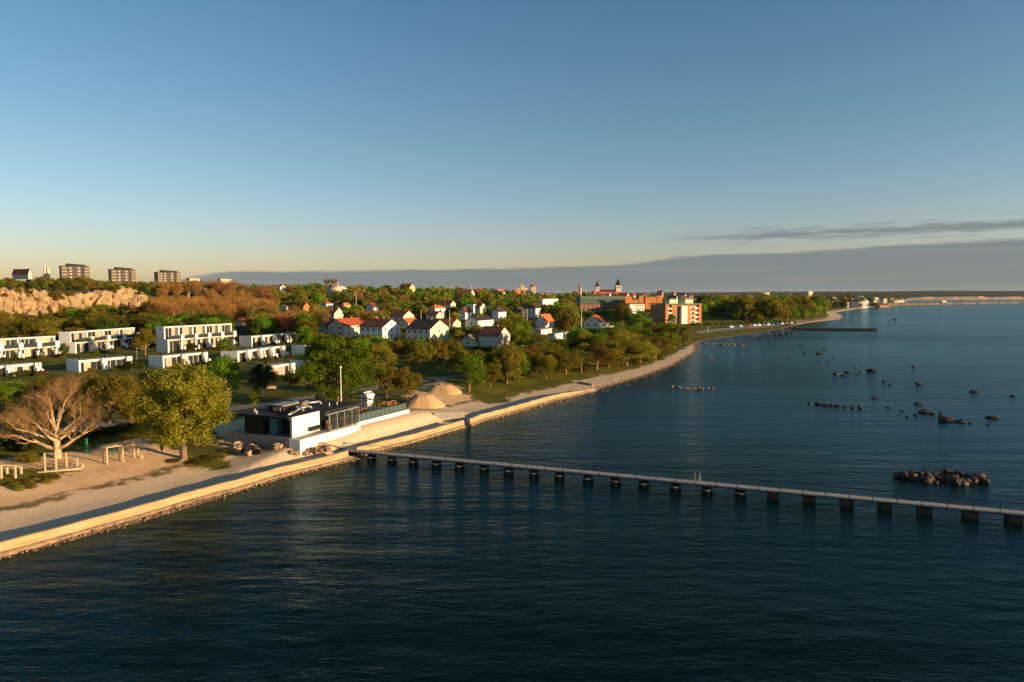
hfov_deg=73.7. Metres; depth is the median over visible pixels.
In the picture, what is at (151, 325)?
leafy tree
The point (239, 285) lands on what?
bare tree
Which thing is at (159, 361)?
terrace house
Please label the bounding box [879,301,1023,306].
breakwater
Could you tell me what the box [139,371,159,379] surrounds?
leafy tree
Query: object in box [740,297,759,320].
leafy tree
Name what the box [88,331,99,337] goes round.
window
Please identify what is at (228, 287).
bare tree
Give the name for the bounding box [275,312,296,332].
bare tree
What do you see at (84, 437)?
bush
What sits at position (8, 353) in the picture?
window
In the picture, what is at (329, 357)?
leafy tree
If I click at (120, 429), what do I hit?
bush
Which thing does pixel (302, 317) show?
leafy tree
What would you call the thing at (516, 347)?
leafy tree
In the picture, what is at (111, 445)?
monkey bars
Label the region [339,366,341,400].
flagpole
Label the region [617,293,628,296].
town house
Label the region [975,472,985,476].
boulder
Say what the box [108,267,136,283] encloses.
apartment block
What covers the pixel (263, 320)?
leafy tree
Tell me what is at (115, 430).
bush
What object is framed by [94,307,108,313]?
leafy tree
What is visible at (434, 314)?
house
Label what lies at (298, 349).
terrace house
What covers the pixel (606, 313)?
leafy tree
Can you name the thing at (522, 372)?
leafy tree
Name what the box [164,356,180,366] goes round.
window
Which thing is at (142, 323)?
leafy tree
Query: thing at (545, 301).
house
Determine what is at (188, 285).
bare tree
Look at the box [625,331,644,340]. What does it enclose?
leafy tree
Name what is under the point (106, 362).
terrace house
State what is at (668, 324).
leafy tree
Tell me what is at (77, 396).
leafy tree
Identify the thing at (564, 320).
leafy tree
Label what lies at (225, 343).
leafy tree
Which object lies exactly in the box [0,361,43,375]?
terrace house
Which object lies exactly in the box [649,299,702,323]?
brick apartment block
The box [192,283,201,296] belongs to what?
bare tree
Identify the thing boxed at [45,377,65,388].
leafy tree
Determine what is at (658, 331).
leafy tree
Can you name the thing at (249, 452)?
stone block
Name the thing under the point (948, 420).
boulder
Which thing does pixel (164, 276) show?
apartment block
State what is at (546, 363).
leafy tree
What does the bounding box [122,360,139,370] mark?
leafy tree
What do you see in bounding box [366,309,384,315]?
bare tree
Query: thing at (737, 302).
leafy tree
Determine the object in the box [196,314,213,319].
leafy tree
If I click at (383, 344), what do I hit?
leafy tree
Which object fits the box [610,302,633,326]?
leafy tree
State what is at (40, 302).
cliff
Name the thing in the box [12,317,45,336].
leafy tree
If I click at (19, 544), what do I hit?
sea wall
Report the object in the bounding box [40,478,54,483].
bush
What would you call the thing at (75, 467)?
exercise platform
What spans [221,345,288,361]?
terrace house
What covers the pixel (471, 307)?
house
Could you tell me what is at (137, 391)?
leafy tree
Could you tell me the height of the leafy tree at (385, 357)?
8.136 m
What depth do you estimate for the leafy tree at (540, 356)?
156.57 m
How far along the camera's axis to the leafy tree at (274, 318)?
250.13 m
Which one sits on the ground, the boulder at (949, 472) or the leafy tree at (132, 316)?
the leafy tree at (132, 316)
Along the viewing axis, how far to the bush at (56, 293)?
333.61 m
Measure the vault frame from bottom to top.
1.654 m
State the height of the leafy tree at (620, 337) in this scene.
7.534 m
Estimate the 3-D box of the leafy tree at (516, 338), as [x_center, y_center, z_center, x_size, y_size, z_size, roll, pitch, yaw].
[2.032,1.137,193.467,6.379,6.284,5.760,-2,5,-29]
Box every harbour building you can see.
[875,304,889,306]
[879,298,886,302]
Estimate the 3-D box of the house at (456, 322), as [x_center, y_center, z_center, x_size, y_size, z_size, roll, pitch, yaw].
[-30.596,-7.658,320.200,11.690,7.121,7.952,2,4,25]
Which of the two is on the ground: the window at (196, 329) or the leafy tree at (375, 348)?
the leafy tree at (375, 348)
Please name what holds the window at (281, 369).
in the terrace house at (280, 368)
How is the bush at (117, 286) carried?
on the cliff
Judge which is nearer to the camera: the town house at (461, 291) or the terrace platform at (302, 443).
the terrace platform at (302, 443)
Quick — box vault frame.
[0,465,22,478]
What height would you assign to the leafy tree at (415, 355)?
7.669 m
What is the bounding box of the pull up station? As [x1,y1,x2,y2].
[43,452,77,470]
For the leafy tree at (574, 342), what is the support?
on the ground
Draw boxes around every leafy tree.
[0,310,11,319]
[0,317,27,336]
[0,319,22,337]
[0,380,30,414]
[0,397,13,403]
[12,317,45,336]
[19,373,52,409]
[26,317,50,335]
[41,311,62,330]
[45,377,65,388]
[51,378,86,410]
[58,343,70,357]
[67,315,86,325]
[72,318,92,329]
[73,374,98,401]
[74,309,92,318]
[79,305,96,314]
[80,371,137,422]
[85,317,118,329]
[86,315,104,328]
[91,304,107,312]
[91,350,99,357]
[92,311,119,319]
[92,313,112,319]
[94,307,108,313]
[104,375,146,409]
[112,318,131,327]
[116,304,130,316]
[118,403,139,422]
[121,309,138,316]
[121,315,147,333]
[121,358,235,459]
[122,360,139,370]
[125,314,142,328]
[130,327,157,355]
[136,318,156,334]
[137,308,149,315]
[138,302,151,309]
[139,320,165,336]
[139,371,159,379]
[145,307,161,314]
[149,335,155,348]
[151,318,165,330]
[161,310,172,316]
[162,318,190,325]
[164,321,181,325]
[176,311,190,318]
[182,315,201,324]
[186,343,198,350]
[194,317,218,324]
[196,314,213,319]
[205,364,215,377]
[206,354,244,400]
[216,314,236,330]
[217,318,233,327]
[217,339,232,350]
[220,319,236,336]
[247,363,279,396]
[248,387,261,404]
[250,315,271,333]
[269,317,280,327]
[281,373,302,387]
[290,314,312,331]
[292,319,317,333]
[293,336,386,400]
[294,325,312,344]
[294,365,306,383]
[342,308,361,317]
[353,338,371,351]
[358,312,378,321]
[366,343,381,371]
[372,342,398,377]
[374,362,400,397]
[377,338,385,343]
[377,341,390,351]
[381,337,391,343]
[388,339,405,357]
[392,335,404,355]
[393,366,421,397]
[401,338,412,355]
[404,340,428,373]
[422,339,437,371]
[430,339,449,368]
[441,337,465,365]
[448,349,468,373]
[453,354,487,391]
[467,349,485,355]
[468,354,485,364]
[479,346,494,354]
[479,362,502,386]
[482,355,496,378]
[483,347,497,362]
[489,343,527,383]
[492,299,512,316]
[493,351,528,382]
[495,317,512,327]
[495,345,525,358]
[503,341,519,347]
[504,300,520,313]
[508,323,524,338]
[508,334,523,344]
[511,314,526,320]
[514,357,530,380]
[515,317,529,330]
[515,328,529,333]
[518,338,529,348]
[522,341,542,370]
[528,338,545,348]
[530,353,556,365]
[533,356,556,378]
[534,341,553,357]
[541,344,559,351]
[541,348,553,355]
[547,302,560,322]
[549,339,568,346]
[550,348,584,373]
[550,350,563,370]
[553,306,574,316]
[554,314,577,331]
[559,339,591,347]
[563,307,583,325]
[564,329,591,338]
[572,335,590,346]
[572,349,594,371]
[573,345,620,368]
[575,329,592,339]
[582,334,621,346]
[584,339,606,349]
[588,329,608,334]
[588,334,610,343]
[590,336,608,343]
[595,326,618,334]
[599,339,614,347]
[602,347,628,366]
[603,308,616,325]
[608,329,630,341]
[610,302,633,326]
[610,340,649,365]
[618,326,638,330]
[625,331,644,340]
[627,340,660,361]
[629,310,652,329]
[630,328,661,337]
[637,336,677,358]
[641,322,666,330]
[645,326,677,336]
[655,331,680,354]
[657,322,680,328]
[666,314,676,322]
[668,324,697,345]
[695,294,709,302]
[711,297,724,315]
[724,298,738,314]
[730,298,743,319]
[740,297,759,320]
[748,298,759,319]
[756,300,772,320]
[766,297,782,319]
[778,295,789,301]
[778,297,791,319]
[786,298,797,319]
[800,297,815,318]
[809,295,822,316]
[814,299,823,314]
[832,301,838,307]
[838,301,847,307]
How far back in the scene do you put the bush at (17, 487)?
65.20 m
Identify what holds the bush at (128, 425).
on the ground
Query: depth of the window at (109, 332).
192.29 m
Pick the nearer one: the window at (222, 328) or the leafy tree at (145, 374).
the leafy tree at (145, 374)
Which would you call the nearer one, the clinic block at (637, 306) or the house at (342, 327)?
the house at (342, 327)
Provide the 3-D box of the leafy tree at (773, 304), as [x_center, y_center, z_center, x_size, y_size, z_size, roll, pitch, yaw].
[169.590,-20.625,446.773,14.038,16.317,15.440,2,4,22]
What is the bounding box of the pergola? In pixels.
[331,391,398,414]
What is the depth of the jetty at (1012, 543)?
66.80 m
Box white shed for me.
[360,391,374,405]
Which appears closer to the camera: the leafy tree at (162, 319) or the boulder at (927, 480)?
the boulder at (927, 480)
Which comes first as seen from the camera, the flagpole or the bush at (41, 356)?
the flagpole
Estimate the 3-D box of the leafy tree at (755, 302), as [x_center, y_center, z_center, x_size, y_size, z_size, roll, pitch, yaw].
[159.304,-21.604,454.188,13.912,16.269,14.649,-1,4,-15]
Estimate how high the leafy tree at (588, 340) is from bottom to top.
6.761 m
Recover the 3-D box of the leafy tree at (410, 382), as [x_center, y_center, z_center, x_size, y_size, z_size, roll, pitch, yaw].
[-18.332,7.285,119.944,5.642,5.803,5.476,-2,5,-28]
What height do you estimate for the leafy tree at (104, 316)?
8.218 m
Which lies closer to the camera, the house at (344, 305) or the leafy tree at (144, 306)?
the leafy tree at (144, 306)
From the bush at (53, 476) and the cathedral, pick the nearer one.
the bush at (53, 476)
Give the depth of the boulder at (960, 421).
105.67 m
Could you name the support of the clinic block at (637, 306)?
on the ground
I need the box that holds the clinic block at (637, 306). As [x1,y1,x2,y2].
[625,303,645,313]
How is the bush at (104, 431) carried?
on the ground
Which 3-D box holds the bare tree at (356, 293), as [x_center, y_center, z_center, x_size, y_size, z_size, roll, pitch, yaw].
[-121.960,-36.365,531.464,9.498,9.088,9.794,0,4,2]
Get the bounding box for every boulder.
[866,368,876,372]
[893,473,901,478]
[899,472,908,478]
[907,473,917,480]
[913,402,924,406]
[913,471,922,475]
[918,409,931,415]
[923,472,934,476]
[923,477,933,483]
[934,469,944,475]
[935,476,943,480]
[937,415,956,425]
[943,469,953,475]
[943,476,951,485]
[949,477,961,485]
[955,419,965,424]
[955,471,964,476]
[968,475,977,483]
[969,390,979,393]
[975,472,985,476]
[978,477,989,482]
[985,416,999,418]
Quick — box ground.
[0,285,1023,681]
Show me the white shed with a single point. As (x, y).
(369, 402)
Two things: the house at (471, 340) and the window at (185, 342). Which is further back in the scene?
the house at (471, 340)
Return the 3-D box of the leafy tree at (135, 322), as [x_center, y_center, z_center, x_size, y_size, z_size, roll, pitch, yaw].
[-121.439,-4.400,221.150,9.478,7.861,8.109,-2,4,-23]
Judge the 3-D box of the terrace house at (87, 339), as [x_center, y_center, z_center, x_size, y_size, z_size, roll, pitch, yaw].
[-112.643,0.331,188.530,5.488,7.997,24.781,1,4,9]
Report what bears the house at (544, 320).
on the ground
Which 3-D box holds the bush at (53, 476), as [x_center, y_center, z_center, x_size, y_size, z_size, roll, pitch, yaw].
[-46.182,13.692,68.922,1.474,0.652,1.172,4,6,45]
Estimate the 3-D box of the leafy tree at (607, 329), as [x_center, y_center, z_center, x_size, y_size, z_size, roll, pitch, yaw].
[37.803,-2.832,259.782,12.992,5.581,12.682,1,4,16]
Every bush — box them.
[0,357,11,361]
[0,437,13,450]
[0,478,12,484]
[6,438,22,450]
[7,481,20,485]
[8,371,20,376]
[11,451,41,463]
[12,484,26,490]
[13,437,26,449]
[17,370,31,375]
[19,437,38,448]
[19,478,30,484]
[23,482,37,488]
[29,477,40,482]
[33,434,51,447]
[36,474,47,481]
[37,354,45,358]
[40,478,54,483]
[48,473,60,480]
[53,290,61,296]
[55,295,64,299]
[60,435,76,444]
[67,430,82,442]
[75,433,92,442]
[84,427,97,436]
[87,367,95,371]
[88,426,106,438]
[97,427,115,437]
[107,425,119,436]
[109,366,124,370]
[112,285,120,289]
[113,422,128,434]
[121,421,134,435]
[166,458,179,463]
[185,457,208,463]
[195,361,206,364]
[204,454,225,460]
[219,448,231,452]
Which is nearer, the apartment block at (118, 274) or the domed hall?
the domed hall
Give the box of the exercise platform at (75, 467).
[38,465,81,472]
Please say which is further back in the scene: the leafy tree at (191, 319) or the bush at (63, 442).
the leafy tree at (191, 319)
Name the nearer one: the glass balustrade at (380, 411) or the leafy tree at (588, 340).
the glass balustrade at (380, 411)
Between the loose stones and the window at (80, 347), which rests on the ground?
the loose stones
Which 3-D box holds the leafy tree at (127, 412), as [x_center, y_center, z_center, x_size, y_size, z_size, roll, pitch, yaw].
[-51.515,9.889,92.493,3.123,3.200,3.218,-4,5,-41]
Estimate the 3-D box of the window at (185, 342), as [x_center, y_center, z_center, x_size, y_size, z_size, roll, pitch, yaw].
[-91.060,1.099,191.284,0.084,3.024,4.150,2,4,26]
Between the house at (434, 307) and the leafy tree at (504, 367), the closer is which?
the leafy tree at (504, 367)
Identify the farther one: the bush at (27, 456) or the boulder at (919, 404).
the boulder at (919, 404)
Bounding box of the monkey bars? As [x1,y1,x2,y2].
[99,438,141,464]
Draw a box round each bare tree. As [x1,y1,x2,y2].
[0,368,110,458]
[168,305,185,315]
[180,303,197,314]
[181,282,194,297]
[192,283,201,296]
[196,281,206,293]
[206,309,217,315]
[212,282,223,297]
[224,282,235,290]
[234,281,241,296]
[238,292,248,298]
[240,285,250,291]
[243,303,260,314]
[245,314,260,326]
[256,286,269,297]
[266,312,286,332]
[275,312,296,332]
[287,304,300,311]
[290,309,313,316]
[311,307,327,323]
[314,311,331,322]
[329,278,337,284]
[350,289,360,296]
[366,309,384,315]
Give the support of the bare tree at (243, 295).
on the ground
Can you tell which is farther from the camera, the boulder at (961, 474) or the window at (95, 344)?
the window at (95, 344)
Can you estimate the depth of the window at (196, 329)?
196.25 m
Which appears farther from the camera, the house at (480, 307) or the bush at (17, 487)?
the house at (480, 307)
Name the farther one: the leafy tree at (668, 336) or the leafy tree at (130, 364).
the leafy tree at (668, 336)
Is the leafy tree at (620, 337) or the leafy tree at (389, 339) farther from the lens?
the leafy tree at (620, 337)
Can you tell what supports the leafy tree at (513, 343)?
on the ground
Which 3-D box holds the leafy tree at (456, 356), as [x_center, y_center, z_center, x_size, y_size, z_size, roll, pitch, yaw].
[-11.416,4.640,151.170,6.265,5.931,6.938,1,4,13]
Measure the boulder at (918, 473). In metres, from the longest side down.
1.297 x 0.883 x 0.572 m
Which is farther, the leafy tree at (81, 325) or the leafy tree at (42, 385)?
the leafy tree at (81, 325)
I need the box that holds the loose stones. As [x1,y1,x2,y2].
[0,344,703,559]
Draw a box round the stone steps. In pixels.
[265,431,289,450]
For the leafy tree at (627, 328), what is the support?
on the ground
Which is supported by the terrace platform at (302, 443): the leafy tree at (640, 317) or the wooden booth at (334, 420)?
the wooden booth at (334, 420)
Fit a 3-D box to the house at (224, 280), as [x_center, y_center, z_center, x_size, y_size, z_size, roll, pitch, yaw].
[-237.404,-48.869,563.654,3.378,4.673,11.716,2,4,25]
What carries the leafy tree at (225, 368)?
on the ground
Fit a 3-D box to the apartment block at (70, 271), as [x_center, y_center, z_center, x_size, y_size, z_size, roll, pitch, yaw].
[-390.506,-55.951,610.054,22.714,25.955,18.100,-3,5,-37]
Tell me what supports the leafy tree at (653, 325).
on the ground
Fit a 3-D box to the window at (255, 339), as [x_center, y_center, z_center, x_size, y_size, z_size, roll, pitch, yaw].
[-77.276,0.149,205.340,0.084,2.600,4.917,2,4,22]
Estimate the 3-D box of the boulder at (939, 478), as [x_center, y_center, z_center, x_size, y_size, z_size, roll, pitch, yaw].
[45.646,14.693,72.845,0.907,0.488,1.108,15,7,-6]
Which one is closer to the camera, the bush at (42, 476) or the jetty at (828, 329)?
the bush at (42, 476)
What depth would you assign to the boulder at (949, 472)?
74.53 m
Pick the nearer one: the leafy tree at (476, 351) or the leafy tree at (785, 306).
the leafy tree at (476, 351)
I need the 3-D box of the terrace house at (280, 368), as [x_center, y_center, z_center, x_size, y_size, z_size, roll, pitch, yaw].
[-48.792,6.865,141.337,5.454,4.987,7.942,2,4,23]
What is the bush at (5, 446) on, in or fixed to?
on the ground
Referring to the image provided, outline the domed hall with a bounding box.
[327,282,348,294]
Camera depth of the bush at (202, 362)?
156.14 m
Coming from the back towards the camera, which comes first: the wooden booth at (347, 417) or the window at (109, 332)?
the window at (109, 332)
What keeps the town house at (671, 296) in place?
on the ground
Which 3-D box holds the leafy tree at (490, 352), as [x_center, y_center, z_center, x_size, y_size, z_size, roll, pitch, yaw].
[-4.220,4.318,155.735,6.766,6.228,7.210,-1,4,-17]
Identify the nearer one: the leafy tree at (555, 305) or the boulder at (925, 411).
the boulder at (925, 411)
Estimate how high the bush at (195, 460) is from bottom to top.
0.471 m
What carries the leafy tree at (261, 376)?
on the ground
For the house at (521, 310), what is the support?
on the ground
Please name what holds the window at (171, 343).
in the terrace house at (178, 337)
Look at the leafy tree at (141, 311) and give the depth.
263.65 m
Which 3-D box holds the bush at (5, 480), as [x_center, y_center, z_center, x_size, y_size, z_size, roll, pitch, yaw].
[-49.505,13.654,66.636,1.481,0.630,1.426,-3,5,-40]
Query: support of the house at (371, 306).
on the ground
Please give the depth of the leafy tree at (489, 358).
142.54 m
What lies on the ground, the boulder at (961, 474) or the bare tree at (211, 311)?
the bare tree at (211, 311)
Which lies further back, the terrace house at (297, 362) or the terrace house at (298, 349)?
the terrace house at (298, 349)
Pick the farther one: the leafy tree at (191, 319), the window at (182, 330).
the leafy tree at (191, 319)
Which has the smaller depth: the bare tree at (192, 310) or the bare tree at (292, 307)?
the bare tree at (192, 310)
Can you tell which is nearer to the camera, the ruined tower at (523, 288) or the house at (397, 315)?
the house at (397, 315)
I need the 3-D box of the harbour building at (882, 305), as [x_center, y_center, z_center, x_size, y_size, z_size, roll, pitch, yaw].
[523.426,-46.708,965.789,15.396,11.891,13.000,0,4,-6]
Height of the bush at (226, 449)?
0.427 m
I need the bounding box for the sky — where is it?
[0,0,1023,292]
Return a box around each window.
[0,339,14,344]
[2,350,18,357]
[13,365,34,374]
[19,338,32,346]
[22,348,36,356]
[37,338,50,342]
[40,347,54,354]
[71,332,82,341]
[76,343,88,351]
[81,361,100,370]
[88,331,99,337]
[92,341,104,348]
[104,330,114,336]
[107,358,125,367]
[108,340,120,347]
[120,329,129,334]
[124,338,134,345]
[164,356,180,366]
[165,327,174,338]
[169,340,178,351]
[179,327,188,334]
[182,339,192,349]
[187,354,202,363]
[193,326,202,333]
[196,338,206,348]
[206,325,214,333]
[209,337,219,346]
[219,325,227,332]
[238,352,245,361]
[251,350,257,358]
[252,337,260,345]
[265,336,272,342]
[271,365,289,374]
[277,335,284,341]
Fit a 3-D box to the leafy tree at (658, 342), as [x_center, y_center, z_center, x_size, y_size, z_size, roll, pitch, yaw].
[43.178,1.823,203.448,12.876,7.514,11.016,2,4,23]
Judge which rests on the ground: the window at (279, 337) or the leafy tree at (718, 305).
the leafy tree at (718, 305)
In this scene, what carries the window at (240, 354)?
in the terrace house at (243, 354)
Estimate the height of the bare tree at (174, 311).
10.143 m
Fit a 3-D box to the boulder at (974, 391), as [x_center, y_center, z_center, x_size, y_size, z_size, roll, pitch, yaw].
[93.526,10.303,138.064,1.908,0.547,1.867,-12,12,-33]
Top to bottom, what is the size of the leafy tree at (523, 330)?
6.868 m
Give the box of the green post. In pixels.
[85,438,87,452]
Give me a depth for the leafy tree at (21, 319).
209.84 m
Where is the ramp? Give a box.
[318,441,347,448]
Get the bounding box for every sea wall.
[0,451,349,557]
[354,420,465,455]
[467,388,596,426]
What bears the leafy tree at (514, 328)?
on the ground
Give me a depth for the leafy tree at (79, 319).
233.69 m
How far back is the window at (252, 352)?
170.07 m
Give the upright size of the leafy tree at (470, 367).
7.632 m
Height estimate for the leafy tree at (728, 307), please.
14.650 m
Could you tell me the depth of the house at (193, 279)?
560.78 m
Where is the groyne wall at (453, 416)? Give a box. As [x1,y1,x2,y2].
[434,411,464,420]
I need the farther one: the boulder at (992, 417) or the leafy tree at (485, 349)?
the leafy tree at (485, 349)
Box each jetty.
[342,443,1023,556]
[791,328,876,333]
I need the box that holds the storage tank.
[848,299,865,307]
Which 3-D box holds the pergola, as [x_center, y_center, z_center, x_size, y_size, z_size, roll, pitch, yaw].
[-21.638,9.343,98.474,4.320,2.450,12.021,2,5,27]
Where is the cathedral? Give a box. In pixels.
[591,279,620,294]
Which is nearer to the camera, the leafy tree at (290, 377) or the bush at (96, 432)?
the bush at (96, 432)
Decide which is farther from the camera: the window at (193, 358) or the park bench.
the window at (193, 358)
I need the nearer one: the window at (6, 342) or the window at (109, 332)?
the window at (6, 342)
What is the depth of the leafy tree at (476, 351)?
163.13 m
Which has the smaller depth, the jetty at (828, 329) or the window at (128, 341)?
the window at (128, 341)
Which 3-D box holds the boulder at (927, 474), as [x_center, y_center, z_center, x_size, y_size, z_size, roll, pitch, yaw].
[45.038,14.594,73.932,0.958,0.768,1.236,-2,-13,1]
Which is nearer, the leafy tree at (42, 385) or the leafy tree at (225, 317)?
the leafy tree at (42, 385)
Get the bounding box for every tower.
[517,285,527,290]
[530,284,535,292]
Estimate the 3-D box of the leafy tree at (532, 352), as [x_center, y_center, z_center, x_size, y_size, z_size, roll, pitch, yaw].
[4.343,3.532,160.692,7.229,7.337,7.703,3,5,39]
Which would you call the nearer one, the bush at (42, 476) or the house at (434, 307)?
the bush at (42, 476)
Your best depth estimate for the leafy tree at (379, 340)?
180.69 m
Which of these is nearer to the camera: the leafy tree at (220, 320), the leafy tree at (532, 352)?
the leafy tree at (532, 352)
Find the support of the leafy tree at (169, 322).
on the ground
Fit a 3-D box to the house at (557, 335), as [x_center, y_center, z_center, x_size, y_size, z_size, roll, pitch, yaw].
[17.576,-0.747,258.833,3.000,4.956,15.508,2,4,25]
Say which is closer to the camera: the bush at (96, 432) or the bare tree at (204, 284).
the bush at (96, 432)
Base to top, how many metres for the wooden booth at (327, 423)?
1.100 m
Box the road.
[687,318,828,333]
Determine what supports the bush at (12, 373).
on the ground
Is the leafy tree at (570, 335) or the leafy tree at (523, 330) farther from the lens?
the leafy tree at (570, 335)
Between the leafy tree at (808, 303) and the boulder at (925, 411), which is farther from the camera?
the leafy tree at (808, 303)
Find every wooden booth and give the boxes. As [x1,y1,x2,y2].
[325,419,335,428]
[332,418,341,426]
[339,416,348,424]
[345,415,353,423]
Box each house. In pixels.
[0,334,60,359]
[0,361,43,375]
[11,269,31,278]
[59,326,141,352]
[66,355,131,371]
[148,351,210,367]
[156,322,237,352]
[186,278,199,281]
[218,279,231,284]
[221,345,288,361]
[235,318,245,325]
[239,331,298,346]
[253,362,294,374]
[277,285,286,291]
[279,303,287,309]
[289,359,309,369]
[291,343,310,355]
[299,301,310,311]
[317,319,329,332]
[321,300,332,310]
[327,316,379,336]
[330,306,342,318]
[341,302,350,310]
[358,317,400,338]
[366,302,378,310]
[390,309,414,320]
[398,317,415,326]
[401,283,415,295]
[405,317,449,340]
[425,311,443,318]
[428,304,444,317]
[436,317,461,327]
[440,299,455,311]
[457,289,474,297]
[459,306,471,319]
[460,332,478,346]
[464,315,494,326]
[467,304,475,313]
[475,302,486,314]
[477,324,510,346]
[491,307,506,320]
[512,306,525,316]
[527,303,540,317]
[532,328,551,334]
[535,313,554,326]
[539,299,557,305]
[547,331,567,339]
[583,314,609,328]
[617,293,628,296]
[657,291,662,296]
[667,295,677,298]
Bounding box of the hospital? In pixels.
[575,296,661,312]
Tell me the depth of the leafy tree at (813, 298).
534.20 m
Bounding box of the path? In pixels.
[1,374,466,448]
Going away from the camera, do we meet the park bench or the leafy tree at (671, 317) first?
the park bench
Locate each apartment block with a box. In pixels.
[58,263,90,279]
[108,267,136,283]
[154,270,181,288]
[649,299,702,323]
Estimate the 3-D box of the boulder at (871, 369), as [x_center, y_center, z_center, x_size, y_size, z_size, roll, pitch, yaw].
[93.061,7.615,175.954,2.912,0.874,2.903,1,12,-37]
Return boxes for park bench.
[267,386,275,390]
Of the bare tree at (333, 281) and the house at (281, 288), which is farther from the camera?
the bare tree at (333, 281)
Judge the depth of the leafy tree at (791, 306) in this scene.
466.48 m
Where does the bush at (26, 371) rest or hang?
on the ground
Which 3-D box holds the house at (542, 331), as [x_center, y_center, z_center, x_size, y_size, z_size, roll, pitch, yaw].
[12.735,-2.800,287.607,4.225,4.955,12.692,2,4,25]
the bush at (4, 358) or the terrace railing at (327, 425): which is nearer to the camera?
the terrace railing at (327, 425)
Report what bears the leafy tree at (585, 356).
on the ground
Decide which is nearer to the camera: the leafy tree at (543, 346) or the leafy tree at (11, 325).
the leafy tree at (543, 346)
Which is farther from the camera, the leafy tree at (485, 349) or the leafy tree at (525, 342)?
the leafy tree at (485, 349)
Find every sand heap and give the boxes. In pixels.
[406,394,444,408]
[423,383,461,394]
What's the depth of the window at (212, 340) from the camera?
199.61 m
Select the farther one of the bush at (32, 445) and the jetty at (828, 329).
the jetty at (828, 329)
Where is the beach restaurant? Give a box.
[238,399,360,437]
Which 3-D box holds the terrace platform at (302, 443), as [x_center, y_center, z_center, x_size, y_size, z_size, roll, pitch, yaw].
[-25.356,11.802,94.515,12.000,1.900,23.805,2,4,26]
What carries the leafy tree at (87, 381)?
on the ground
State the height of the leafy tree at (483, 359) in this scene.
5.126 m
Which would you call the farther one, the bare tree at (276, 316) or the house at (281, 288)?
the house at (281, 288)
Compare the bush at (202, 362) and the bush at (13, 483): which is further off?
the bush at (202, 362)
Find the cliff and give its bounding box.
[0,285,148,316]
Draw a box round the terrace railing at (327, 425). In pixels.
[304,418,355,439]
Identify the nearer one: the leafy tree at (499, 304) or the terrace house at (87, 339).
the terrace house at (87, 339)
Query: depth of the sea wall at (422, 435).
91.64 m
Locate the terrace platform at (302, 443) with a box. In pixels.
[229,405,408,454]
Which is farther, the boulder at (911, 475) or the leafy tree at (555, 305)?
the leafy tree at (555, 305)
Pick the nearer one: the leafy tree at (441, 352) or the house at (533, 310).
the leafy tree at (441, 352)
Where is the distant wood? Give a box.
[0,275,906,361]
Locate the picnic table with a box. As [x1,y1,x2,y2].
[377,401,390,406]
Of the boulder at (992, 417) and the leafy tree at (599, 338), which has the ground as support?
the leafy tree at (599, 338)
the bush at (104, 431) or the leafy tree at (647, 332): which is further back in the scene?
the leafy tree at (647, 332)
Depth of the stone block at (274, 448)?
80.90 m
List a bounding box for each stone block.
[246,450,252,455]
[257,449,264,453]
[272,446,278,450]
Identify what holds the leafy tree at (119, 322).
on the ground
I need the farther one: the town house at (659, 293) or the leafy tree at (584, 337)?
the town house at (659, 293)
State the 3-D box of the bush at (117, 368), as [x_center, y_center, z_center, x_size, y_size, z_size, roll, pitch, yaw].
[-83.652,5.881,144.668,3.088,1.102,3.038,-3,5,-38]
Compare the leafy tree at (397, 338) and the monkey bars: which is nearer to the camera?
the monkey bars
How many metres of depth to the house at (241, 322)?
301.08 m
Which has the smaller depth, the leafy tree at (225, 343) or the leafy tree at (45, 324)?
the leafy tree at (225, 343)
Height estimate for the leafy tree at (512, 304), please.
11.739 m
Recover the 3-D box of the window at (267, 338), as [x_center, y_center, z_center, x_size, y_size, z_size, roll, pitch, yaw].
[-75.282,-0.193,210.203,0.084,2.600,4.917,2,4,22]
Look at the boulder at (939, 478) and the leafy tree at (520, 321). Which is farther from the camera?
the leafy tree at (520, 321)
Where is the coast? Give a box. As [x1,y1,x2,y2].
[907,296,1023,298]
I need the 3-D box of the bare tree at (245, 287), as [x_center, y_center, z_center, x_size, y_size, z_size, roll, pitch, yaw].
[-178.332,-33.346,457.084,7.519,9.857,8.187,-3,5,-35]
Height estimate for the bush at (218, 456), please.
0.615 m
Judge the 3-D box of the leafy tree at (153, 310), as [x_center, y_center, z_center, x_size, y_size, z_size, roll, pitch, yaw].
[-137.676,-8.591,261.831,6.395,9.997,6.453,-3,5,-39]
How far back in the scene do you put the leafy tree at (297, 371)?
130.82 m
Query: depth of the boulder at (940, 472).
74.89 m
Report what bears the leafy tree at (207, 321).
on the ground
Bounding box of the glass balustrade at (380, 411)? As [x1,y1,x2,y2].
[352,402,406,421]
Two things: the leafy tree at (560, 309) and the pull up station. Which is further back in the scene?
the leafy tree at (560, 309)
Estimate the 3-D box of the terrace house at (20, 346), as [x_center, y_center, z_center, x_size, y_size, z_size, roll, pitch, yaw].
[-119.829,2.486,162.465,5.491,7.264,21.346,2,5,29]
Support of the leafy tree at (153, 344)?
on the ground
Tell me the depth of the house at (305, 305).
421.45 m
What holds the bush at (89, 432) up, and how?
on the ground
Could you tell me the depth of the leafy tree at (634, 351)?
181.46 m
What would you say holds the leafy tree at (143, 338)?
on the ground
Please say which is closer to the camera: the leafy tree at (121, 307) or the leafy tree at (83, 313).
the leafy tree at (83, 313)
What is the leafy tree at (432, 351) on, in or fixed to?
on the ground
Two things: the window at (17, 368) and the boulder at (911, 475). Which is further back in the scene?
the window at (17, 368)
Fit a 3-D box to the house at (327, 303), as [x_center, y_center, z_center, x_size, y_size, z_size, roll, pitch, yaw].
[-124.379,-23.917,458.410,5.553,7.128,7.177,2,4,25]
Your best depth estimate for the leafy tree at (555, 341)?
187.09 m

